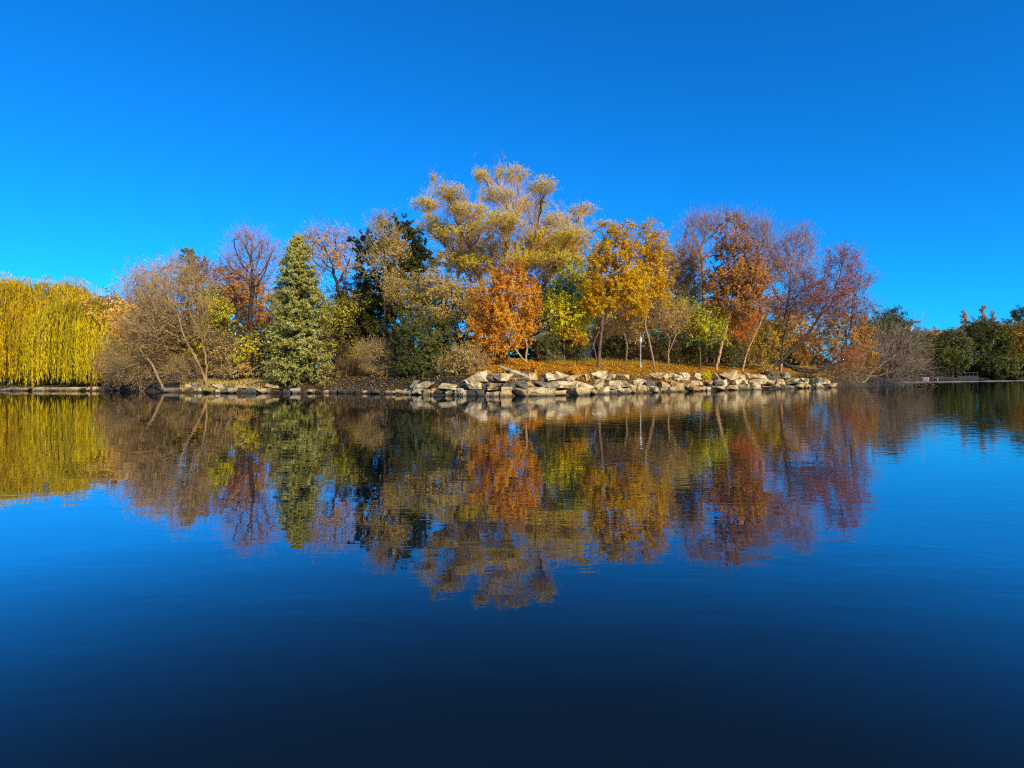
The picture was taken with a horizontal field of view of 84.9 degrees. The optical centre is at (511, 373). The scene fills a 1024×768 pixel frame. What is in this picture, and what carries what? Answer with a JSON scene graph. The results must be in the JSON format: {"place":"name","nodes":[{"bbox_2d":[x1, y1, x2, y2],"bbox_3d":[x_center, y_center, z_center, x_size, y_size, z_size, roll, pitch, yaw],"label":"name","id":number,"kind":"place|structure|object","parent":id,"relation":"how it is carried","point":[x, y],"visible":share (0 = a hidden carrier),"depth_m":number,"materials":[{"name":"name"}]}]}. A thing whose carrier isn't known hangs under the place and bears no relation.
{"place":"outdoors","nodes":[
{"label":"outdoors","id":0,"kind":"place"},
{"bbox_2d":[179,375,274,390],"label":"dry grass","id":1,"kind":"structure","parent":0,"point":[257,382],"depth_m":42.79,"materials":[{"name":"beige plant"}]},
{"bbox_2d":[0,359,1022,395],"bbox_3d":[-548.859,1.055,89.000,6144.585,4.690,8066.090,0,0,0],"label":"ground","id":2,"kind":"structure","parent":0,"point":[151,388],"depth_m":44.85,"materials":[{"name":"brown soil"}]},
{"bbox_2d":[0,276,72,386],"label":"weeping willow","id":3,"kind":"object","parent":2,"relation":"on","point":[8,328],"visible":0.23,"depth_m":47.80,"materials":[{"name":"yellow plant"}]},
{"bbox_2d":[0,272,106,384],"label":"weeping willow","id":4,"kind":"object","parent":2,"relation":"on","point":[63,289],"visible":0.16,"depth_m":49.13,"materials":[{"name":"yellow plant"}]},
{"bbox_2d":[14,292,146,387],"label":"weeping willow","id":5,"kind":"object","parent":2,"relation":"on","point":[83,333],"visible":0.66,"depth_m":46.93,"materials":[{"name":"yellow plant"}]},
{"bbox_2d":[67,283,144,386],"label":"autumn tree","id":6,"kind":"object","parent":2,"relation":"on","point":[107,304],"visible":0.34,"depth_m":48.38,"materials":[{"name":"yellow plant"}]},
{"bbox_2d":[85,340,143,390],"bbox_3d":[-33.422,-0.500,47.350,4.152,4.800,4.759,0,0,39],"label":"bare shrub","id":7,"kind":"object","parent":2,"relation":"on","point":[106,375],"visible":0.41,"depth_m":46.68,"materials":[{"name":"brown plant"}]},
{"bbox_2d":[0,313,246,380],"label":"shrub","id":8,"kind":"object","parent":2,"relation":"on","point":[193,347],"visible":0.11,"depth_m":66.28,"materials":[{"name":"brown plant"}]},
{"bbox_2d":[91,286,190,387],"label":"bare tree","id":9,"kind":"object","parent":2,"relation":"on","point":[122,363],"visible":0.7,"depth_m":43.16,"materials":[{"name":"brown plant"}]},
{"bbox_2d":[112,345,174,391],"bbox_3d":[-29.614,-0.285,44.969,5.179,4.836,4.242,0,0,43],"label":"bare shrub","id":10,"kind":"object","parent":2,"relation":"on","point":[155,362],"visible":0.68,"depth_m":44.55,"materials":[{"name":"brown plant"}]},
{"bbox_2d":[102,251,193,372],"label":"bare tree","id":11,"kind":"object","parent":2,"relation":"on","point":[125,290],"visible":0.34,"depth_m":55.42,"materials":[{"name":"brown plant"}]},
{"bbox_2d":[98,243,220,384],"bbox_3d":[-26.729,-4.545,42.709,8.386,11.001,7.406,0,0,-30],"label":"bare tree","id":12,"kind":"object","parent":2,"relation":"on","point":[176,312],"visible":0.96,"depth_m":42.61,"materials":[{"name":"brown plant"}]},
{"bbox_2d":[157,350,211,385],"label":"bare shrub","id":13,"kind":"object","parent":2,"relation":"on","point":[182,370],"visible":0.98,"depth_m":43.86,"materials":[{"name":"brown plant"}]},
{"bbox_2d":[154,246,219,371],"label":"pine tree","id":14,"kind":"object","parent":2,"relation":"on","point":[180,345],"visible":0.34,"depth_m":63.54,"materials":[{"name":"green plant"}]},
{"bbox_2d":[182,277,246,376],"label":"autumn tree","id":15,"kind":"object","parent":2,"relation":"on","point":[222,316],"visible":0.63,"depth_m":47.72,"materials":[{"name":"yellow plant"}]},
{"bbox_2d":[196,325,247,380],"bbox_3d":[-23.391,-1.687,45.392,3.904,5.191,3.551,0,0,27],"label":"bare shrub","id":16,"kind":"object","parent":2,"relation":"on","point":[219,351],"visible":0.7,"depth_m":45.05,"materials":[{"name":"brown plant"}]},
{"bbox_2d":[179,290,278,365],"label":"woodland tree","id":17,"kind":"object","parent":2,"relation":"on","point":[244,319],"visible":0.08,"depth_m":74.27,"materials":[{"name":"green plant"}]},
{"bbox_2d":[184,250,278,360],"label":"autumn tree","id":18,"kind":"object","parent":2,"relation":"on","point":[232,293],"visible":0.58,"depth_m":59.08,"materials":[{"name":"brown plant"}]},
{"bbox_2d":[207,356,264,382],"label":"bare shrub","id":19,"kind":"object","parent":2,"relation":"on","point":[235,372],"visible":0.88,"depth_m":43.44,"materials":[{"name":"brown plant"}]},
{"bbox_2d":[202,215,284,364],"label":"bare tree","id":20,"kind":"object","parent":2,"relation":"on","point":[243,242],"visible":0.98,"depth_m":48.77,"materials":[{"name":"brown plant"}]},
{"bbox_2d":[228,329,262,380],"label":"autumn shrub","id":21,"kind":"object","parent":2,"relation":"on","point":[245,352],"visible":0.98,"depth_m":43.38,"materials":[{"name":"yellow plant"}]},
{"bbox_2d":[239,321,279,377],"bbox_3d":[-20.181,-1.551,45.019,4.062,5.549,3.671,0,0,0],"label":"bare shrub","id":22,"kind":"object","parent":2,"relation":"on","point":[259,361],"visible":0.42,"depth_m":44.59,"materials":[{"name":"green plant"}]},
{"bbox_2d":[252,232,337,386],"bbox_3d":[-16.058,-4.760,41.946,6.247,11.730,6.218,0,0,0],"label":"spruce tree","id":23,"kind":"object","parent":2,"relation":"on","point":[302,345],"visible":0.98,"depth_m":41.12,"materials":[{"name":"green plant"}]},
{"bbox_2d":[239,283,353,369],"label":"woodland tree","id":24,"kind":"object","parent":2,"relation":"on","point":[267,324],"visible":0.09,"depth_m":73.26,"materials":[{"name":"green plant"}]},
{"bbox_2d":[276,215,368,364],"bbox_3d":[-19.274,-8.615,57.861,8.495,16.347,7.232,0,0,35],"label":"autumn tree","id":25,"kind":"object","parent":2,"relation":"on","point":[336,256],"visible":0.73,"depth_m":57.53,"materials":[{"name":"brown plant"}]},
{"bbox_2d":[303,360,341,383],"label":"bare shrub","id":26,"kind":"object","parent":2,"relation":"on","point":[327,373],"visible":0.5,"depth_m":42.30,"materials":[{"name":"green plant"}]},
{"bbox_2d":[325,360,355,378],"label":"bare shrub","id":27,"kind":"object","parent":2,"relation":"on","point":[345,368],"visible":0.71,"depth_m":42.97,"materials":[{"name":"brown plant"}]},
{"bbox_2d":[312,288,369,367],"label":"autumn tree","id":28,"kind":"object","parent":2,"relation":"on","point":[344,316],"visible":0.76,"depth_m":44.37,"materials":[{"name":"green plant"}]},
{"bbox_2d":[333,350,368,375],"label":"bare shrub","id":29,"kind":"object","parent":2,"relation":"on","point":[354,365],"visible":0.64,"depth_m":44.75,"materials":[{"name":"brown plant"}]},
{"bbox_2d":[320,270,395,366],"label":"evergreen tree","id":30,"kind":"object","parent":2,"relation":"on","point":[342,293],"visible":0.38,"depth_m":51.18,"materials":[{"name":"green plant"}]},
{"bbox_2d":[345,338,373,367],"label":"bare shrub","id":31,"kind":"object","parent":2,"relation":"on","point":[354,352],"visible":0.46,"depth_m":46.71,"materials":[{"name":"brown plant"}]},
{"bbox_2d":[316,276,406,363],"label":"woodland tree","id":32,"kind":"object","parent":2,"relation":"on","point":[391,307],"visible":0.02,"depth_m":77.08,"materials":[{"name":"green plant"}]},
{"bbox_2d":[261,364,468,393],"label":"bank litter","id":33,"kind":"object","parent":2,"relation":"on","point":[365,376],"visible":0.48,"depth_m":41.21,"materials":[{"name":"brown plant"}]},
{"bbox_2d":[350,332,403,378],"bbox_3d":[-9.941,-1.255,41.876,4.701,4.432,3.685,0,0,0],"label":"bare shrub","id":34,"kind":"object","parent":2,"relation":"on","point":[378,358],"visible":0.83,"depth_m":41.69,"materials":[{"name":"brown plant"}]},
{"bbox_2d":[351,204,413,364],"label":"autumn tree","id":35,"kind":"object","parent":2,"relation":"on","point":[389,282],"visible":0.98,"depth_m":48.23,"materials":[{"name":"brown plant"}]},
{"bbox_2d":[333,212,435,365],"bbox_3d":[-11.722,-7.433,51.310,9.696,14.600,5.688,0,0,0],"label":"evergreen tree","id":36,"kind":"object","parent":2,"relation":"on","point":[415,261],"visible":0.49,"depth_m":50.37,"materials":[{"name":"green plant"}]},
{"bbox_2d":[384,301,473,383],"bbox_3d":[-6.099,-2.246,40.673,6.443,6.017,4.689,0,0,-25],"label":"evergreen shrub","id":37,"kind":"object","parent":2,"relation":"on","point":[433,340],"visible":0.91,"depth_m":39.92,"materials":[{"name":"green plant"}]},
{"bbox_2d":[392,261,480,353],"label":"autumn tree","id":38,"kind":"object","parent":2,"relation":"on","point":[444,289],"visible":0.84,"depth_m":43.22,"materials":[{"name":"brown plant"}]},
{"bbox_2d":[161,326,759,370],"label":"woodland","id":39,"kind":"object","parent":2,"relation":"on","point":[522,352],"visible":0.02,"depth_m":93.98,"materials":[{"name":"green plant"}]},
{"bbox_2d":[427,336,496,379],"bbox_3d":[-3.417,-0.861,38.245,4.830,3.351,3.661,0,0,0],"label":"bare shrub","id":40,"kind":"object","parent":2,"relation":"on","point":[467,357],"visible":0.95,"depth_m":38.05,"materials":[{"name":"brown plant"}]},
{"bbox_2d":[416,275,517,359],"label":"woodland tree","id":41,"kind":"object","parent":2,"relation":"on","point":[457,325],"visible":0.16,"depth_m":75.22,"materials":[{"name":"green plant"}]},
{"bbox_2d":[465,379,481,388],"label":"boulder","id":42,"kind":"object","parent":2,"relation":"on","point":[471,384],"visible":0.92,"depth_m":35.60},
{"bbox_2d":[465,389,485,395],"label":"boulder","id":43,"kind":"object","parent":2,"relation":"on","point":[475,392],"visible":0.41,"depth_m":35.58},
{"bbox_2d":[463,370,490,381],"bbox_3d":[-2.122,0.162,36.525,1.658,0.895,1.612,4,-3,35],"label":"boulder","id":44,"kind":"object","parent":2,"relation":"on","point":[479,376],"visible":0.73,"depth_m":35.91,"materials":[{"name":"stone"}]},
{"bbox_2d":[468,343,514,360],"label":"undergrowth shrub","id":45,"kind":"object","parent":2,"relation":"on","point":[499,356],"visible":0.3,"depth_m":43.58,"materials":[{"name":"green plant"}]},
{"bbox_2d":[491,373,509,381],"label":"boulder","id":46,"kind":"object","parent":2,"relation":"on","point":[502,377],"visible":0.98,"depth_m":35.36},
{"bbox_2d":[456,253,548,365],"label":"autumn tree","id":47,"kind":"object","parent":2,"relation":"on","point":[497,309],"visible":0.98,"depth_m":38.88,"materials":[{"name":"orange plant"}]},
{"bbox_2d":[423,226,588,326],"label":"willow tree","id":48,"kind":"object","parent":2,"relation":"on","point":[531,275],"visible":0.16,"depth_m":69.40,"materials":[{"name":"yellow plant"}]},
{"bbox_2d":[407,152,614,357],"bbox_3d":[-0.257,-13.814,64.046,23.891,25.647,15.928,0,0,0],"label":"willow tree","id":49,"kind":"object","parent":2,"relation":"on","point":[463,256],"visible":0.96,"depth_m":62.88,"materials":[{"name":"yellow plant"}]},
{"bbox_2d":[507,369,529,380],"bbox_3d":[0.381,0.091,36.376,1.529,0.799,1.096,0,0,-15],"label":"boulder","id":50,"kind":"object","parent":2,"relation":"on","point":[520,376],"visible":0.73,"depth_m":36.11,"materials":[{"name":"stone"}]},
{"bbox_2d":[525,387,546,395],"bbox_3d":[1.329,1.210,35.657,1.341,0.797,1.367,-6,3,-29],"label":"boulder","id":51,"kind":"object","parent":2,"relation":"on","point":[536,391],"visible":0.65,"depth_m":35.24,"materials":[{"name":"stone"}]},
{"bbox_2d":[514,277,574,350],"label":"woodland tree","id":52,"kind":"object","parent":2,"relation":"on","point":[542,320],"visible":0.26,"depth_m":82.21,"materials":[{"name":"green plant"}]},
{"bbox_2d":[534,381,559,388],"bbox_3d":[2.240,0.760,36.429,1.414,0.572,1.363,2,-1,-28],"label":"boulder","id":53,"kind":"object","parent":2,"relation":"on","point":[555,385],"visible":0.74,"depth_m":36.02,"materials":[{"name":"stone"}]},
{"bbox_2d":[528,331,570,363],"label":"undergrowth shrub","id":54,"kind":"object","parent":2,"relation":"on","point":[544,347],"visible":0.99,"depth_m":43.60,"materials":[{"name":"green plant"}]},
{"bbox_2d":[551,381,576,387],"bbox_3d":[3.367,0.707,37.115,1.708,0.508,1.515,2,-1,-26],"label":"boulder","id":55,"kind":"object","parent":2,"relation":"on","point":[565,384],"visible":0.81,"depth_m":36.58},
{"bbox_2d":[535,289,594,361],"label":"autumn tree","id":56,"kind":"object","parent":2,"relation":"on","point":[565,318],"visible":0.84,"depth_m":44.56,"materials":[{"name":"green plant"}]},
{"bbox_2d":[533,253,604,357],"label":"autumn tree","id":57,"kind":"object","parent":2,"relation":"on","point":[569,287],"visible":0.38,"depth_m":49.54,"materials":[{"name":"green plant"}]},
{"bbox_2d":[555,333,591,363],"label":"undergrowth shrub","id":58,"kind":"object","parent":2,"relation":"on","point":[578,346],"visible":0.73,"depth_m":46.46,"materials":[{"name":"green plant"}]},
{"bbox_2d":[563,387,591,395],"bbox_3d":[4.453,1.225,37.273,1.762,0.869,1.581,-1,2,-43],"label":"boulder","id":59,"kind":"object","parent":2,"relation":"on","point":[579,391],"visible":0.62,"depth_m":36.68,"materials":[{"name":"stone"}]},
{"bbox_2d":[556,218,655,367],"bbox_3d":[7.266,-6.309,43.622,7.706,11.952,5.023,0,0,0],"label":"autumn tree","id":60,"kind":"object","parent":2,"relation":"on","point":[616,296],"visible":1,"depth_m":43.09,"materials":[{"name":"yellow plant"}]},
{"bbox_2d":[586,300,627,360],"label":"sapling","id":61,"kind":"object","parent":2,"relation":"on","point":[605,331],"visible":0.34,"depth_m":53.80,"materials":[{"name":"brown plant"}]},
{"bbox_2d":[603,380,621,390],"bbox_3d":[7.074,0.767,39.886,1.663,0.764,1.096,9,-4,-39],"label":"boulder","id":62,"kind":"object","parent":2,"relation":"on","point":[615,385],"visible":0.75,"depth_m":39.44,"materials":[{"name":"stone"}]},
{"bbox_2d":[574,287,654,359],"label":"woodland tree","id":63,"kind":"object","parent":2,"relation":"on","point":[614,331],"visible":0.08,"depth_m":78.55,"materials":[{"name":"green plant"}]},
{"bbox_2d":[597,332,637,360],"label":"undergrowth shrub","id":64,"kind":"object","parent":2,"relation":"on","point":[617,344],"visible":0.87,"depth_m":51.56,"materials":[{"name":"green plant"}]},
{"bbox_2d":[539,356,699,366],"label":"meadow grass","id":65,"kind":"structure","parent":2,"relation":"on","point":[589,362],"depth_m":49.48,"materials":[{"name":"orange plant"}]},
{"bbox_2d":[603,304,652,362],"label":"sapling","id":66,"kind":"object","parent":2,"relation":"on","point":[636,329],"visible":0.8,"depth_m":49.77,"materials":[{"name":"brown plant"}]},
{"bbox_2d":[628,332,660,360],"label":"undergrowth shrub","id":67,"kind":"object","parent":2,"relation":"on","point":[647,349],"visible":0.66,"depth_m":54.47,"materials":[{"name":"green plant"}]},
{"bbox_2d":[618,217,678,368],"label":"autumn tree","id":68,"kind":"object","parent":2,"relation":"on","point":[656,259],"visible":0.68,"depth_m":46.59,"materials":[{"name":"plant"}]},
{"bbox_2d":[470,358,830,384],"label":"fallen leaves","id":69,"kind":"object","parent":2,"relation":"on","point":[517,363],"visible":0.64,"depth_m":44.24,"materials":[{"name":"plant"}]},
{"bbox_2d":[620,280,688,359],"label":"woodland tree","id":70,"kind":"object","parent":2,"relation":"on","point":[653,334],"visible":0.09,"depth_m":81.99,"materials":[{"name":"green plant"}]},
{"bbox_2d":[639,291,699,367],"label":"sapling","id":71,"kind":"object","parent":2,"relation":"on","point":[665,317],"visible":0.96,"depth_m":48.75,"materials":[{"name":"brown plant"}]},
{"bbox_2d":[655,334,692,363],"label":"undergrowth shrub","id":72,"kind":"object","parent":2,"relation":"on","point":[676,348],"visible":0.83,"depth_m":53.55,"materials":[{"name":"green plant"}]},
{"bbox_2d":[645,238,714,362],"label":"bare tree","id":73,"kind":"object","parent":2,"relation":"on","point":[681,273],"visible":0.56,"depth_m":56.33,"materials":[{"name":"brown plant"}]},
{"bbox_2d":[660,279,705,363],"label":"sapling","id":74,"kind":"object","parent":2,"relation":"on","point":[679,288],"visible":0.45,"depth_m":54.77,"materials":[{"name":"orange plant"}]},
{"bbox_2d":[660,290,734,368],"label":"autumn tree","id":75,"kind":"object","parent":2,"relation":"on","point":[704,327],"visible":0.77,"depth_m":50.51,"materials":[{"name":"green plant"}]},
{"bbox_2d":[666,199,730,362],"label":"bare tree","id":76,"kind":"object","parent":2,"relation":"on","point":[706,223],"visible":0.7,"depth_m":59.65,"materials":[{"name":"brown plant"}]},
{"bbox_2d":[680,339,722,366],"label":"undergrowth shrub","id":77,"kind":"object","parent":2,"relation":"on","point":[704,350],"visible":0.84,"depth_m":52.48,"materials":[{"name":"green plant"}]},
{"bbox_2d":[663,299,769,363],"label":"woodland tree","id":78,"kind":"object","parent":2,"relation":"on","point":[673,336],"visible":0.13,"depth_m":78.59,"materials":[{"name":"brown plant"}]},
{"bbox_2d":[630,337,810,365],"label":"woodland","id":79,"kind":"object","parent":2,"relation":"on","point":[788,359],"visible":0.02,"depth_m":112.85,"materials":[{"name":"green plant"}]},
{"bbox_2d":[719,370,738,380],"bbox_3d":[19.089,0.163,49.240,1.544,0.789,1.276,-14,8,-43],"label":"boulder","id":80,"kind":"object","parent":2,"relation":"on","point":[731,375],"visible":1,"depth_m":48.95,"materials":[{"name":"stone"}]},
{"bbox_2d":[712,334,750,368],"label":"undergrowth shrub","id":81,"kind":"object","parent":2,"relation":"on","point":[729,350],"visible":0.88,"depth_m":53.50,"materials":[{"name":"green plant"}]},
{"bbox_2d":[693,206,778,370],"bbox_3d":[20.487,-7.894,51.760,7.096,15.444,6.122,0,0,34],"label":"autumn tree","id":82,"kind":"object","parent":2,"relation":"on","point":[736,286],"visible":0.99,"depth_m":51.00,"materials":[{"name":"orange plant"}]},
{"bbox_2d":[723,264,781,370],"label":"autumn tree","id":83,"kind":"object","parent":2,"relation":"on","point":[738,334],"visible":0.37,"depth_m":53.48,"materials":[{"name":"brown plant"}]},
{"bbox_2d":[727,204,791,366],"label":"bare tree","id":84,"kind":"object","parent":2,"relation":"on","point":[764,228],"visible":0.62,"depth_m":61.52,"materials":[{"name":"brown plant"}]},
{"bbox_2d":[755,362,776,378],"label":"little bush","id":85,"kind":"object","parent":2,"relation":"on","point":[763,367],"visible":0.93,"depth_m":52.61,"materials":[{"name":"green plant"}]},
{"bbox_2d":[739,315,796,369],"bbox_3d":[25.403,-3.018,56.090,6.016,5.823,4.831,0,0,0],"label":"autumn shrub","id":86,"kind":"object","parent":2,"relation":"on","point":[763,340],"visible":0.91,"depth_m":55.49,"materials":[{"name":"yellow plant"}]},
{"bbox_2d":[742,287,825,363],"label":"woodland tree","id":87,"kind":"object","parent":2,"relation":"on","point":[794,341],"visible":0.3,"depth_m":84.64,"materials":[{"name":"brown plant"}]},
{"bbox_2d":[756,217,831,371],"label":"autumn tree","id":88,"kind":"object","parent":2,"relation":"on","point":[784,266],"visible":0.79,"depth_m":56.49,"materials":[{"name":"brown plant"}]},
{"bbox_2d":[809,377,826,386],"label":"boulder","id":89,"kind":"object","parent":2,"relation":"on","point":[816,382],"visible":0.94,"depth_m":55.96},
{"bbox_2d":[761,239,886,377],"bbox_3d":[29.167,-6.323,52.956,11.230,13.490,5.497,0,0,0],"label":"autumn tree","id":90,"kind":"object","parent":2,"relation":"on","point":[841,297],"visible":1,"depth_m":52.77,"materials":[{"name":"red plant"}]},
{"bbox_2d":[794,303,883,375],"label":"autumn tree","id":91,"kind":"object","parent":2,"relation":"on","point":[855,335],"visible":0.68,"depth_m":61.02,"materials":[{"name":"brown plant"}]},
{"bbox_2d":[806,359,874,386],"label":"bare shrub","id":92,"kind":"object","parent":2,"relation":"on","point":[845,374],"visible":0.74,"depth_m":59.54,"materials":[{"name":"brown plant"}]},
{"bbox_2d":[825,305,954,386],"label":"bare shrub","id":93,"kind":"object","parent":2,"relation":"on","point":[900,358],"visible":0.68,"depth_m":65.05,"materials":[{"name":"brown plant"}]},
{"bbox_2d":[852,304,934,381],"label":"evergreen tree","id":94,"kind":"object","parent":2,"relation":"on","point":[891,312],"visible":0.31,"depth_m":96.71,"materials":[{"name":"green plant"}]},
{"bbox_2d":[886,331,939,378],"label":"lakeside tree","id":95,"kind":"object","parent":2,"relation":"on","point":[921,337],"visible":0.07,"depth_m":147.79,"materials":[{"name":"green plant"}]},
{"bbox_2d":[813,361,1021,375],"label":"bank undergrowth","id":96,"kind":"object","parent":2,"relation":"on","point":[980,372],"visible":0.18,"depth_m":162.31,"materials":[{"name":"brown plant"}]},
{"bbox_2d":[889,326,961,348],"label":"lakeside tree","id":97,"kind":"object","parent":2,"relation":"on","point":[933,332],"visible":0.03,"depth_m":173.18,"materials":[{"name":"green plant"}]},
{"bbox_2d":[916,330,962,378],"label":"lakeside tree","id":98,"kind":"object","parent":2,"relation":"on","point":[950,358],"visible":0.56,"depth_m":150.52,"materials":[{"name":"green plant"}]},
{"bbox_2d":[935,327,978,376],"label":"lakeside tree","id":99,"kind":"object","parent":2,"relation":"on","point":[965,357],"visible":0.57,"depth_m":153.76,"materials":[{"name":"green plant"}]},
{"bbox_2d":[958,315,1022,375],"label":"lakeside tree","id":100,"kind":"object","parent":2,"relation":"on","point":[991,330],"visible":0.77,"depth_m":157.50,"materials":[{"name":"green plant"}]},
{"bbox_2d":[978,350,1023,378],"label":"bush","id":101,"kind":"object","parent":2,"relation":"on","point":[1010,367],"visible":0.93,"depth_m":154.59,"materials":[{"name":"green plant"}]},
{"bbox_2d":[993,319,1023,358],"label":"lakeside tree","id":102,"kind":"object","parent":2,"relation":"on","point":[1019,334],"visible":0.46,"depth_m":160.86,"materials":[{"name":"green plant"}]},
{"bbox_2d":[1001,305,1023,330],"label":"lakeside tree","id":103,"kind":"object","parent":2,"relation":"on","point":[1015,313],"visible":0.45,"depth_m":185.34,"materials":[{"name":"green plant"}]},
{"bbox_2d":[0,379,1023,767],"bbox_3d":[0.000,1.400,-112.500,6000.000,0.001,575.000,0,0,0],"label":"water","id":104,"kind":"structure","parent":0,"point":[774,579],"depth_m":3.81,"materials":[{"name":"blue liquid"}]},
{"bbox_2d":[0,0,1023,366],"label":"sky","id":105,"kind":"structure","parent":0,"point":[132,129],"materials":[{"name":"blue"}]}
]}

